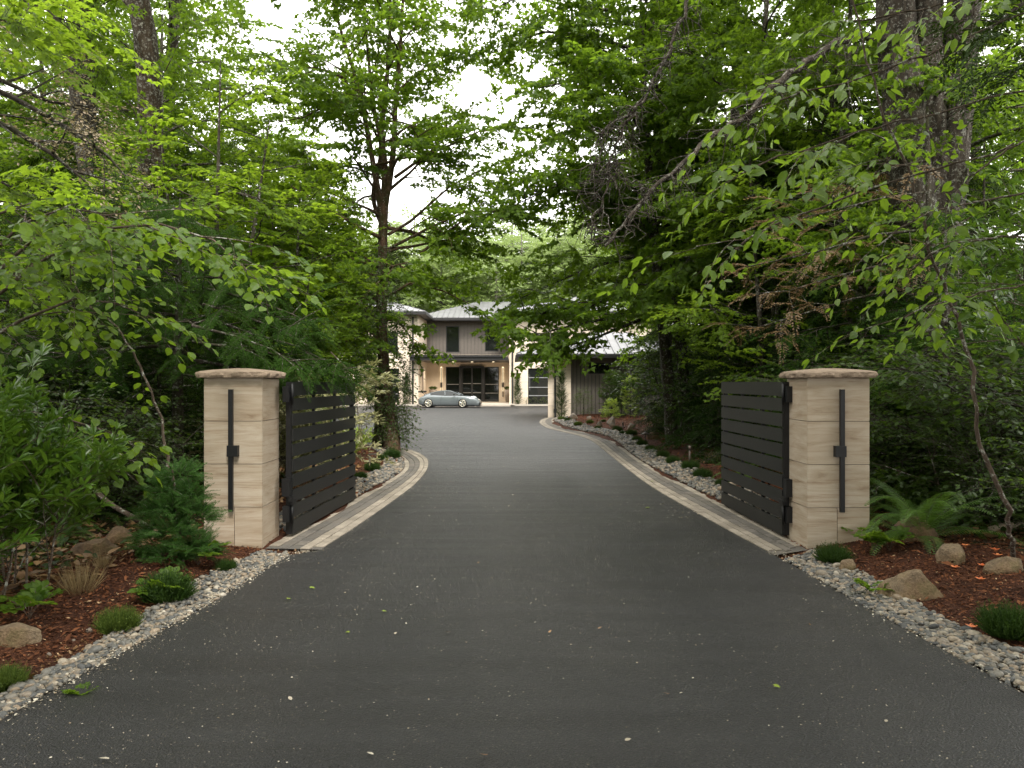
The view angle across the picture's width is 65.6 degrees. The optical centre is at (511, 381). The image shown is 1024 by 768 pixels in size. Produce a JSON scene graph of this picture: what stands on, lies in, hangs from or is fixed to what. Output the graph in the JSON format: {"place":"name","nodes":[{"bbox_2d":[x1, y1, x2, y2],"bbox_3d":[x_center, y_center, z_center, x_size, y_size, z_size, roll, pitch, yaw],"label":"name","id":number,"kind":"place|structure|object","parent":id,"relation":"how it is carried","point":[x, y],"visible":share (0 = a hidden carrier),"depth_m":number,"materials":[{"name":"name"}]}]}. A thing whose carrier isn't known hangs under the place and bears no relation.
{"place":"outdoors","nodes":[
{"label":"outdoors","id":0,"kind":"place"},
{"bbox_2d":[0,406,1023,767],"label":"driveway","id":1,"kind":"structure","parent":0,"point":[732,620],"depth_m":5.14,"materials":[{"name":"asphalt"}]},
{"bbox_2d":[267,444,427,551],"bbox_3d":[-3.615,1.796,17.176,4.442,0.043,17.374,0,0,-21],"label":"paver border","id":2,"kind":"object","parent":1,"relation":"on","point":[320,535],"visible":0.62,"depth_m":10.83,"materials":[{"name":"concrete"}]},
{"bbox_2d":[418,390,481,407],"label":"parked car","id":3,"kind":"object","parent":1,"relation":"on","point":[444,398],"visible":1,"depth_m":54.68,"materials":[{"name":"grey paint"}]},
{"bbox_2d":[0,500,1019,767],"bbox_3d":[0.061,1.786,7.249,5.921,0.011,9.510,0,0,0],"label":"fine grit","id":4,"kind":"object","parent":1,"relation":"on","point":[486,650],"visible":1,"depth_m":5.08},
{"bbox_2d":[0,550,1019,720],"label":"petal drift","id":5,"kind":"object","parent":1,"relation":"on","point":[35,699],"visible":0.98,"depth_m":5.64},
{"bbox_2d":[539,418,806,554],"bbox_3d":[2.432,1.796,23.912,1.370,0.043,31.402,0,0,-3],"label":"paver border","id":6,"kind":"object","parent":1,"relation":"on","point":[743,526],"visible":0.9,"depth_m":11.71,"materials":[{"name":"concrete"}]},
{"bbox_2d":[0,414,1023,702],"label":"mulch bed","id":7,"kind":"object","parent":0,"point":[194,566],"visible":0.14,"depth_m":6.85,"materials":[{"name":"brown wood"}]},
{"bbox_2d":[0,660,33,692],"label":"heather tuft","id":8,"kind":"object","parent":7,"relation":"on","point":[10,675],"visible":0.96,"depth_m":4.66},
{"bbox_2d":[0,622,41,648],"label":"boulder","id":9,"kind":"object","parent":7,"relation":"on","point":[16,635],"visible":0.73,"depth_m":5.30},
{"bbox_2d":[0,580,65,618],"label":"seedling","id":10,"kind":"object","parent":7,"relation":"on","point":[36,593],"visible":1,"depth_m":5.87,"materials":[{"name":"green plant"}]},
{"bbox_2d":[0,342,134,594],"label":"laurel bush","id":11,"kind":"object","parent":7,"relation":"on","point":[27,473],"visible":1,"depth_m":6.20,"materials":[{"name":"green plant"}]},
{"bbox_2d":[50,555,107,595],"bbox_3d":[-3.514,1.548,6.449,0.480,0.355,0.532,0,0,-13],"label":"grass tuft","id":12,"kind":"object","parent":7,"relation":"on","point":[79,583],"visible":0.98,"depth_m":6.44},
{"bbox_2d":[70,538,117,556],"bbox_3d":[-4.003,1.638,7.637,0.402,0.263,0.278,0,0,4],"label":"boulder","id":13,"kind":"object","parent":7,"relation":"on","point":[95,545],"visible":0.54,"depth_m":7.55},
{"bbox_2d":[88,603,145,634],"bbox_3d":[-2.846,1.707,5.754,0.372,0.211,0.413,0,0,2],"label":"heather tuft","id":14,"kind":"object","parent":7,"relation":"on","point":[108,622],"visible":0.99,"depth_m":5.70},
{"bbox_2d":[32,216,203,556],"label":"bent sapling","id":15,"kind":"object","parent":7,"relation":"on","point":[144,408],"visible":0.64,"depth_m":8.27,"materials":[{"name":"green plant"}]},
{"bbox_2d":[0,61,275,310],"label":"maple tree","id":16,"kind":"object","parent":7,"relation":"on","point":[188,150],"visible":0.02,"depth_m":24.26,"materials":[{"name":"green plant"}]},
{"bbox_2d":[0,549,288,718],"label":"gravel","id":17,"kind":"structure","parent":7,"relation":"on","point":[159,614],"depth_m":5.63,"materials":[{"name":"gravel"}]},
{"bbox_2d":[130,565,200,604],"bbox_3d":[-2.823,1.657,6.493,0.530,0.296,0.547,0,0,27],"label":"heather tuft","id":18,"kind":"object","parent":7,"relation":"on","point":[160,595],"visible":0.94,"depth_m":6.42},
{"bbox_2d":[118,454,233,569],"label":"dwarf conifer","id":19,"kind":"object","parent":7,"relation":"on","point":[176,500],"visible":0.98,"depth_m":7.58,"materials":[{"name":"green plant"}]},
{"bbox_2d":[100,0,283,196],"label":"tall maple","id":20,"kind":"object","parent":7,"relation":"on","point":[243,22],"visible":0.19,"depth_m":28.73,"materials":[{"name":"green plant"}]},
{"bbox_2d":[195,368,285,547],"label":"gate pier","id":21,"kind":"structure","parent":7,"relation":"on","point":[241,432],"depth_m":8.55,"materials":[{"name":"stone"}]},
{"bbox_2d":[282,382,354,533],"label":"slatted gate","id":22,"kind":"structure","parent":21,"relation":"attached to","point":[291,509],"depth_m":9.99,"materials":[{"name":"metal"}]},
{"bbox_2d":[167,100,396,398],"bbox_3d":[-7.827,-3.225,24.246,8.171,10.786,7.360,0,0,15],"label":"maple tree","id":23,"kind":"object","parent":7,"relation":"on","point":[224,147],"visible":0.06,"depth_m":23.77,"materials":[{"name":"green plant"}]},
{"bbox_2d":[195,91,375,368],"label":"maple tree","id":24,"kind":"object","parent":7,"relation":"on","point":[251,152],"visible":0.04,"depth_m":27.29,"materials":[{"name":"green plant"}]},
{"bbox_2d":[184,352,402,479],"bbox_3d":[-3.475,0.661,12.763,3.406,2.288,3.029,0,0,0],"label":"variegated shrub","id":25,"kind":"object","parent":7,"relation":"on","point":[282,426],"visible":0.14,"depth_m":12.60,"materials":[{"name":"green plant"}]},
{"bbox_2d":[279,445,404,531],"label":"gravel","id":26,"kind":"structure","parent":7,"relation":"on","point":[386,471],"depth_m":14.11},
{"bbox_2d":[223,0,559,451],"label":"maple tree","id":27,"kind":"object","parent":7,"relation":"on","point":[353,101],"visible":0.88,"depth_m":20.25,"materials":[{"name":"green plant"}]},
{"bbox_2d":[165,414,885,513],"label":"bark chips","id":28,"kind":"object","parent":7,"relation":"on","point":[616,423],"visible":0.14,"depth_m":19.55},
{"bbox_2d":[431,0,883,444],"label":"maple tree","id":29,"kind":"object","parent":7,"relation":"on","point":[583,57],"visible":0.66,"depth_m":18.99,"materials":[{"name":"green plant"}]},
{"bbox_2d":[627,313,705,433],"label":"conifer tree","id":30,"kind":"object","parent":7,"relation":"on","point":[647,421],"visible":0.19,"depth_m":25.49,"materials":[{"name":"green plant"}]},
{"bbox_2d":[553,416,780,518],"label":"gravel","id":31,"kind":"structure","parent":7,"relation":"on","point":[701,483],"depth_m":16.49,"materials":[{"name":"gravel"}]},
{"bbox_2d":[599,333,735,435],"bbox_3d":[6.476,0.464,23.942,7.618,3.785,5.934,0,0,11],"label":"forest shrub","id":32,"kind":"object","parent":7,"relation":"on","point":[653,379],"visible":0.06,"depth_m":24.04,"materials":[{"name":"green plant"}]},
{"bbox_2d":[645,319,760,458],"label":"conifer tree","id":33,"kind":"object","parent":7,"relation":"on","point":[691,432],"visible":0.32,"depth_m":18.87,"materials":[{"name":"green plant"}]},
{"bbox_2d":[611,102,798,389],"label":"maple tree","id":34,"kind":"object","parent":7,"relation":"on","point":[637,346],"visible":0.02,"depth_m":27.76,"materials":[{"name":"green plant"}]},
{"bbox_2d":[565,0,871,320],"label":"maple tree","id":35,"kind":"object","parent":7,"relation":"on","point":[758,18],"visible":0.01,"depth_m":22.27,"materials":[{"name":"green plant"}]},
{"bbox_2d":[680,134,840,464],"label":"conifer tree","id":36,"kind":"object","parent":7,"relation":"on","point":[705,429],"visible":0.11,"depth_m":16.90,"materials":[{"name":"green plant"}]},
{"bbox_2d":[646,52,886,456],"bbox_3d":[5.374,-2.060,16.506,6.066,8.048,5.759,0,0,-30],"label":"vine maple","id":37,"kind":"object","parent":7,"relation":"on","point":[721,332],"visible":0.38,"depth_m":15.86,"materials":[{"name":"green plant"}]},
{"bbox_2d":[595,0,1023,557],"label":"hazel bush","id":38,"kind":"object","parent":7,"relation":"on","point":[862,181],"visible":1,"depth_m":5.61,"materials":[{"name":"green plant"}]},
{"bbox_2d":[779,368,877,548],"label":"gate pier","id":39,"kind":"structure","parent":7,"relation":"on","point":[828,443],"depth_m":8.50,"materials":[{"name":"stone"}]},
{"bbox_2d":[721,382,791,534],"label":"slatted gate","id":40,"kind":"structure","parent":39,"relation":"attached to","point":[782,509],"depth_m":9.88,"materials":[{"name":"metal"}]},
{"bbox_2d":[716,40,960,458],"bbox_3d":[6.555,-1.960,15.753,5.688,9.599,5.081,0,0,25],"label":"conifer tree","id":41,"kind":"object","parent":7,"relation":"on","point":[817,228],"visible":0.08,"depth_m":15.49,"materials":[{"name":"green plant"}]},
{"bbox_2d":[784,547,1023,690],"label":"gravel","id":42,"kind":"structure","parent":7,"relation":"on","point":[990,654],"depth_m":5.82,"materials":[{"name":"gravel"}]},
{"bbox_2d":[811,540,855,563],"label":"heather tuft","id":43,"kind":"object","parent":42,"relation":"on","point":[833,553],"visible":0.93,"depth_m":7.78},
{"bbox_2d":[877,569,943,601],"bbox_3d":[3.318,1.739,6.617,0.502,0.376,0.352,0,0,-1],"label":"boulder","id":44,"kind":"object","parent":7,"relation":"on","point":[915,584],"visible":0.68,"depth_m":6.51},
{"bbox_2d":[864,476,1023,554],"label":"sword fern","id":45,"kind":"object","parent":7,"relation":"on","point":[930,519],"visible":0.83,"depth_m":8.12,"materials":[{"name":"plant"}]},
{"bbox_2d":[935,543,964,564],"bbox_3d":[4.056,1.638,7.328,0.275,0.279,0.198,0,0,3],"label":"boulder","id":46,"kind":"object","parent":7,"relation":"on","point":[954,553],"visible":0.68,"depth_m":7.31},
{"bbox_2d":[968,598,1023,641],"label":"heather tuft","id":47,"kind":"object","parent":7,"relation":"on","point":[1004,622],"visible":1,"depth_m":5.49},
{"bbox_2d":[982,556,1023,573],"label":"boulder","id":48,"kind":"object","parent":7,"relation":"on","point":[1006,565],"visible":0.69,"depth_m":6.84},
{"bbox_2d":[0,372,1023,603],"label":"ground","id":49,"kind":"structure","parent":0,"point":[110,524],"depth_m":8.45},
{"bbox_2d":[0,172,128,405],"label":"vine maple","id":50,"kind":"object","parent":49,"relation":"on","point":[14,273],"visible":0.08,"depth_m":14.88,"materials":[{"name":"green plant"}]},
{"bbox_2d":[0,203,130,441],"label":"conifer tree","id":51,"kind":"object","parent":49,"relation":"on","point":[19,357],"visible":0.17,"depth_m":10.98,"materials":[{"name":"green plant"}]},
{"bbox_2d":[10,0,136,343],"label":"tall maple","id":52,"kind":"object","parent":49,"relation":"on","point":[78,68],"visible":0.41,"depth_m":17.44,"materials":[{"name":"green plant"}]},
{"bbox_2d":[21,0,135,295],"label":"tall maple","id":53,"kind":"object","parent":49,"relation":"on","point":[93,83],"visible":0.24,"depth_m":17.68,"materials":[{"name":"green plant"}]},
{"bbox_2d":[0,0,171,230],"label":"maple branch","id":54,"kind":"object","parent":49,"relation":"on","point":[15,24],"visible":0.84,"depth_m":8.48,"materials":[{"name":"green plant"}]},
{"bbox_2d":[0,91,183,335],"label":"vine maple","id":55,"kind":"object","parent":49,"relation":"on","point":[12,221],"visible":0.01,"depth_m":19.52,"materials":[{"name":"green plant"}]},
{"bbox_2d":[0,309,185,502],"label":"forest shrub","id":56,"kind":"object","parent":49,"relation":"on","point":[54,384],"visible":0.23,"depth_m":10.69,"materials":[{"name":"green plant"}]},
{"bbox_2d":[0,1,189,324],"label":"maple tree","id":57,"kind":"object","parent":49,"relation":"on","point":[5,106],"visible":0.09,"depth_m":19.61,"materials":[{"name":"green plant"}]},
{"bbox_2d":[0,102,198,439],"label":"conifer tree","id":58,"kind":"object","parent":49,"relation":"on","point":[43,187],"visible":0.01,"depth_m":17.98,"materials":[{"name":"green plant"}]},
{"bbox_2d":[1,364,201,535],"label":"forest shrub","id":59,"kind":"object","parent":49,"relation":"on","point":[121,404],"visible":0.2,"depth_m":9.76,"materials":[{"name":"green plant"}]},
{"bbox_2d":[0,189,219,402],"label":"vine maple","id":60,"kind":"object","parent":49,"relation":"on","point":[12,295],"visible":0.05,"depth_m":13.54,"materials":[{"name":"green plant"}]},
{"bbox_2d":[19,134,201,480],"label":"conifer tree","id":61,"kind":"object","parent":49,"relation":"on","point":[84,213],"visible":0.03,"depth_m":13.32,"materials":[{"name":"green plant"}]},
{"bbox_2d":[27,400,202,529],"bbox_3d":[-4.992,1.094,9.758,3.415,1.809,3.086,0,0,30],"label":"forest shrub","id":62,"kind":"object","parent":49,"relation":"on","point":[130,475],"visible":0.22,"depth_m":9.28,"materials":[{"name":"green plant"}]},
{"bbox_2d":[64,384,203,505],"bbox_3d":[-5.833,1.019,10.861,4.602,2.051,3.455,0,0,10],"label":"forest shrub","id":63,"kind":"object","parent":49,"relation":"on","point":[189,433],"visible":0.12,"depth_m":10.81,"materials":[{"name":"green plant"}]},
{"bbox_2d":[0,189,326,499],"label":"hazel bush","id":64,"kind":"object","parent":49,"relation":"on","point":[96,262],"visible":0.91,"depth_m":7.44,"materials":[{"name":"green plant"}]},
{"bbox_2d":[0,21,165,231],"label":"branch","id":65,"kind":"object","parent":64,"relation":"attached to","point":[76,132],"visible":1,"depth_m":7.38,"materials":[{"name":"green plant"}]},
{"bbox_2d":[48,190,279,493],"bbox_3d":[-6.165,-0.391,13.155,4.574,5.618,4.903,0,0,-20],"label":"conifer tree","id":66,"kind":"object","parent":49,"relation":"on","point":[163,357],"visible":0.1,"depth_m":12.62,"materials":[{"name":"green plant"}]},
{"bbox_2d":[0,0,341,334],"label":"maple tree","id":67,"kind":"object","parent":49,"relation":"on","point":[190,72],"visible":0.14,"depth_m":21.93,"materials":[{"name":"green plant"}]},
{"bbox_2d":[45,0,327,369],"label":"tall maple","id":68,"kind":"object","parent":49,"relation":"on","point":[144,35],"visible":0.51,"depth_m":16.77,"materials":[{"name":"green plant"}]},
{"bbox_2d":[2,185,385,482],"bbox_3d":[-4.380,-0.413,10.982,5.380,4.626,4.386,0,0,0],"label":"conifer tree","id":69,"kind":"object","parent":49,"relation":"on","point":[259,355],"visible":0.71,"depth_m":10.63,"materials":[{"name":"green plant"}]},
{"bbox_2d":[53,56,348,439],"bbox_3d":[-6.397,-2.223,16.696,6.062,8.471,6.385,0,0,-20],"label":"vine maple","id":70,"kind":"object","parent":49,"relation":"on","point":[219,174],"visible":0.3,"depth_m":16.30,"materials":[{"name":"green plant"}]},
{"bbox_2d":[161,243,379,451],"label":"vine maple","id":71,"kind":"object","parent":49,"relation":"on","point":[342,325],"visible":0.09,"depth_m":17.21,"materials":[{"name":"green plant"}]},
{"bbox_2d":[184,151,386,376],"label":"vine maple","id":72,"kind":"object","parent":49,"relation":"on","point":[274,186],"visible":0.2,"depth_m":18.81,"materials":[{"name":"green plant"}]},
{"bbox_2d":[394,226,496,311],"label":"tree","id":73,"kind":"object","parent":49,"relation":"on","point":[415,299],"visible":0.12,"depth_m":75.67,"materials":[{"name":"green plant"}]},
{"bbox_2d":[410,237,504,312],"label":"tree","id":74,"kind":"object","parent":49,"relation":"on","point":[450,298],"visible":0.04,"depth_m":77.53,"materials":[{"name":"green plant"}]},
{"bbox_2d":[437,233,546,309],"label":"tree","id":75,"kind":"object","parent":49,"relation":"on","point":[497,285],"visible":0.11,"depth_m":76.13,"materials":[{"name":"green plant"}]},
{"bbox_2d":[341,297,650,405],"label":"house","id":76,"kind":"structure","parent":49,"relation":"on","point":[481,371],"depth_m":65.99,"materials":[{"name":"paint"}]},
{"bbox_2d":[460,366,483,401],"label":"entrance door","id":77,"kind":"structure","parent":76,"relation":"in","point":[471,377],"depth_m":66.10,"materials":[{"name":"glass"}]},
{"bbox_2d":[484,367,498,401],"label":"window","id":78,"kind":"structure","parent":76,"relation":"in","point":[491,374],"depth_m":66.06,"materials":[{"name":"glass"}]},
{"bbox_2d":[528,368,547,403],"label":"garage door","id":79,"kind":"structure","parent":76,"relation":"in","point":[539,390],"depth_m":60.09,"materials":[{"name":"glass"}]},
{"bbox_2d":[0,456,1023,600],"bbox_3d":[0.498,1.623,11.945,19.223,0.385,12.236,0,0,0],"label":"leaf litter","id":80,"kind":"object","parent":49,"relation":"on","point":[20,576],"visible":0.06,"depth_m":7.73,"materials":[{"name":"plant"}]},
{"bbox_2d":[0,472,1023,581],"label":"ground cover","id":81,"kind":"object","parent":49,"relation":"on","point":[74,542],"visible":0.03,"depth_m":7.97,"materials":[{"name":"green plant"}]},
{"bbox_2d":[470,227,570,301],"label":"tree","id":82,"kind":"object","parent":49,"relation":"on","point":[514,244],"visible":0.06,"depth_m":83.53,"materials":[{"name":"green plant"}]},
{"bbox_2d":[502,224,598,301],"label":"tree","id":83,"kind":"object","parent":49,"relation":"on","point":[539,243],"visible":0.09,"depth_m":75.80,"materials":[{"name":"green plant"}]},
{"bbox_2d":[530,214,625,302],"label":"tree","id":84,"kind":"object","parent":49,"relation":"on","point":[582,246],"visible":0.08,"depth_m":77.41,"materials":[{"name":"green plant"}]},
{"bbox_2d":[515,332,672,417],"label":"garage wing","id":85,"kind":"structure","parent":49,"relation":"on","point":[576,378],"depth_m":40.25,"materials":[{"name":"wood"}]},
{"bbox_2d":[599,323,801,453],"bbox_3d":[6.465,0.479,19.513,8.054,3.590,6.046,0,0,-15],"label":"forest shrub","id":86,"kind":"object","parent":49,"relation":"on","point":[684,389],"visible":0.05,"depth_m":19.02,"materials":[{"name":"green plant"}]},
{"bbox_2d":[583,0,981,385],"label":"old maple","id":87,"kind":"object","parent":49,"relation":"on","point":[898,24],"visible":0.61,"depth_m":13.00,"materials":[{"name":"brown plant"}]},
{"bbox_2d":[560,0,712,254],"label":"hanging branch","id":88,"kind":"object","parent":87,"relation":"hanging from","point":[620,138],"visible":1,"depth_m":10.58,"materials":[{"name":"brown plant"}]},
{"bbox_2d":[640,134,994,372],"bbox_3d":[6.884,-2.006,18.335,7.974,8.041,7.741,0,0,17],"label":"vine maple","id":89,"kind":"object","parent":49,"relation":"on","point":[685,333],"visible":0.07,"depth_m":16.91,"materials":[{"name":"green plant"}]},
{"bbox_2d":[759,0,875,222],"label":"tall maple","id":90,"kind":"object","parent":49,"relation":"on","point":[840,9],"visible":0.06,"depth_m":20.01,"materials":[{"name":"green plant"}]},
{"bbox_2d":[702,106,942,410],"bbox_3d":[4.840,-1.155,11.765,3.654,6.141,2.357,0,0,0],"label":"browned conifer","id":91,"kind":"object","parent":49,"relation":"on","point":[928,192],"visible":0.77,"depth_m":11.99,"materials":[{"name":"green plant"}]},
{"bbox_2d":[638,0,1023,395],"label":"maple tree","id":92,"kind":"object","parent":49,"relation":"on","point":[861,216],"visible":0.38,"depth_m":13.57,"materials":[{"name":"green plant"}]},
{"bbox_2d":[718,215,972,477],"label":"conifer tree","id":93,"kind":"object","parent":49,"relation":"on","point":[821,331],"visible":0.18,"depth_m":13.45,"materials":[{"name":"green plant"}]},
{"bbox_2d":[704,329,1023,495],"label":"forest shrub","id":94,"kind":"object","parent":49,"relation":"on","point":[744,376],"visible":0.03,"depth_m":12.28,"materials":[{"name":"green plant"}]},
{"bbox_2d":[733,0,1023,360],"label":"maple tree","id":95,"kind":"object","parent":49,"relation":"on","point":[1006,131],"visible":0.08,"depth_m":16.50,"materials":[{"name":"green plant"}]},
{"bbox_2d":[791,318,1023,512],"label":"forest shrub","id":96,"kind":"object","parent":49,"relation":"on","point":[957,382],"visible":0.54,"depth_m":9.37,"materials":[{"name":"green plant"}]},
{"bbox_2d":[806,326,1023,464],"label":"forest shrub","id":97,"kind":"object","parent":49,"relation":"on","point":[841,355],"visible":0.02,"depth_m":11.02,"materials":[{"name":"green plant"}]},
{"bbox_2d":[838,316,1023,472],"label":"forest shrub","id":98,"kind":"object","parent":49,"relation":"on","point":[917,358],"visible":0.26,"depth_m":9.68,"materials":[{"name":"green plant"}]},
{"bbox_2d":[844,201,1023,509],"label":"conifer tree","id":99,"kind":"object","parent":49,"relation":"on","point":[902,310],"visible":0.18,"depth_m":11.35,"materials":[{"name":"green plant"}]},
{"bbox_2d":[861,1,1023,283],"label":"maple tree","id":100,"kind":"object","parent":49,"relation":"on","point":[1015,99],"visible":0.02,"depth_m":22.58,"materials":[{"name":"green plant"}]},
{"bbox_2d":[868,405,1023,534],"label":"thimbleberry bush","id":101,"kind":"object","parent":49,"relation":"on","point":[935,491],"visible":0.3,"depth_m":9.22,"materials":[{"name":"green plant"}]},
{"bbox_2d":[868,390,1023,517],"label":"forest shrub","id":102,"kind":"object","parent":49,"relation":"on","point":[884,451],"visible":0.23,"depth_m":9.88,"materials":[{"name":"green plant"}]},
{"bbox_2d":[886,418,1023,535],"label":"forest shrub","id":103,"kind":"object","parent":49,"relation":"on","point":[966,461],"visible":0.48,"depth_m":8.84,"materials":[{"name":"green plant"}]},
{"bbox_2d":[911,160,1023,346],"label":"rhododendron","id":104,"kind":"object","parent":49,"relation":"on","point":[1013,266],"visible":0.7,"depth_m":6.96,"materials":[{"name":"green plant"}]},
{"bbox_2d":[943,405,1023,547],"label":"forest shrub","id":105,"kind":"object","parent":49,"relation":"on","point":[1020,479],"visible":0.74,"depth_m":7.85,"materials":[{"name":"green plant"}]},
{"bbox_2d":[958,126,1023,386],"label":"conifer tree","id":106,"kind":"object","parent":49,"relation":"on","point":[982,189],"visible":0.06,"depth_m":14.05,"materials":[{"name":"green plant"}]},
{"bbox_2d":[0,0,1023,320],"label":"sky","id":107,"kind":"structure","parent":0,"point":[474,86],"materials":[{"name":"white"}]},
{"bbox_2d":[889,0,1023,136],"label":"conifer branch","id":108,"kind":"object","parent":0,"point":[978,42],"visible":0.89,"depth_m":9.70,"materials":[{"name":"green plant"}]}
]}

